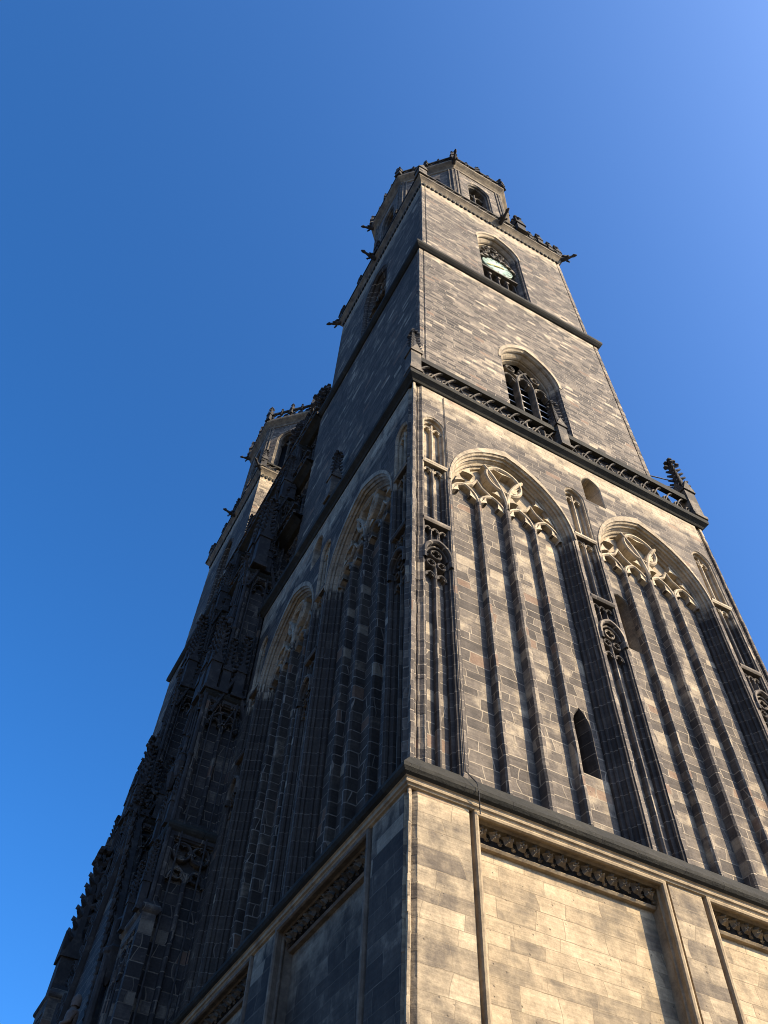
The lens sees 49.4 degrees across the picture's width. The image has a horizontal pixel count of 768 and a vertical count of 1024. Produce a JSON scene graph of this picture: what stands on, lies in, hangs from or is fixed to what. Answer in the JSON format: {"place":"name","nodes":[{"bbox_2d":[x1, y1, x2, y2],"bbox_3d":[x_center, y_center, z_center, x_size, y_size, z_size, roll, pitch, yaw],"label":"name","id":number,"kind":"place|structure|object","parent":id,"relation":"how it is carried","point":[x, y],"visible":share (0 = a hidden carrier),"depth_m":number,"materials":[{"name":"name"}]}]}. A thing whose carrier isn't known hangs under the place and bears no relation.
{"place":"outdoors","nodes":[
{"label":"outdoors","id":0,"kind":"place"},
{"bbox_2d":[0,0,767,1023],"label":"sky","id":1,"kind":"structure","parent":0,"point":[188,188],"materials":[{"name":"blue"}]},
{"label":"ground","id":2,"kind":"structure","parent":0,"visible":0},
{"bbox_2d":[33,383,331,1023],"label":"church facade","id":3,"kind":"structure","parent":2,"relation":"on","point":[123,954],"depth_m":33.00,"materials":[{"name":"black stone"}]},
{"bbox_2d":[58,994,81,1023],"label":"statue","id":4,"kind":"object","parent":3,"relation":"attached to","point":[71,1015],"visible":1,"depth_m":25.86,"materials":[{"name":"stone"}]},
{"bbox_2d":[105,398,317,858],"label":"bell tower","id":5,"kind":"structure","parent":2,"relation":"on","point":[268,453],"depth_m":73.42,"materials":[{"name":"black stone"}]},
{"bbox_2d":[205,536,233,609],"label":"clock window","id":6,"kind":"structure","parent":5,"relation":"in","point":[220,570],"depth_m":71.07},
{"bbox_2d":[170,149,767,1023],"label":"bell tower","id":7,"kind":"structure","parent":2,"relation":"on","point":[500,755],"depth_m":24.04,"materials":[{"name":"black stone"}]},
{"bbox_2d":[195,581,313,994],"bbox_3d":[-3.746,7.927,29.028,0.665,15.679,5.100,25,-57,-15],"label":"blind window","id":8,"kind":"structure","parent":7,"relation":"in","point":[240,904],"depth_m":28.37,"materials":[{"name":"stone"}]},
{"bbox_2d":[310,535,322,570],"bbox_3d":[-2.383,1.773,34.807,0.900,1.802,0.945,25,-57,-15],"label":"small window","id":9,"kind":"structure","parent":7,"relation":"in","point":[317,550],"depth_m":35.28,"materials":[{"name":"stone"}]},
{"bbox_2d":[283,470,391,895],"bbox_3d":[-0.820,3.605,25.852,0.665,15.679,5.100,25,-57,-15],"label":"blind window","id":10,"kind":"structure","parent":7,"relation":"in","point":[340,765],"depth_m":24.93,"materials":[{"name":"stone"}]},
{"bbox_2d":[361,262,387,335],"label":"clock window","id":11,"kind":"structure","parent":7,"relation":"in","point":[376,293],"depth_m":57.40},
{"bbox_2d":[475,231,530,301],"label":"clock window","id":12,"kind":"structure","parent":7,"relation":"in","point":[493,248],"depth_m":54.05,"materials":[{"name":"stone"}]},
{"bbox_2d":[498,344,578,453],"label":"belfry window","id":13,"kind":"structure","parent":7,"relation":"in","point":[532,394],"depth_m":40.02,"materials":[{"name":"stone"}]},
{"bbox_2d":[449,448,652,848],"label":"blind window","id":14,"kind":"structure","parent":7,"relation":"in","point":[544,727],"depth_m":23.26,"materials":[{"name":"stone"}]},
{"bbox_2d":[581,478,605,508],"bbox_3d":[7.894,-0.498,32.789,0.945,1.802,0.900,25,-57,-15],"label":"small window","id":15,"kind":"structure","parent":7,"relation":"in","point":[592,492],"depth_m":33.20,"materials":[{"name":"stone"}]},
{"bbox_2d":[598,516,767,892],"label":"blind window","id":16,"kind":"structure","parent":7,"relation":"in","point":[711,736],"depth_m":25.87,"materials":[{"name":"stone"}]}
]}

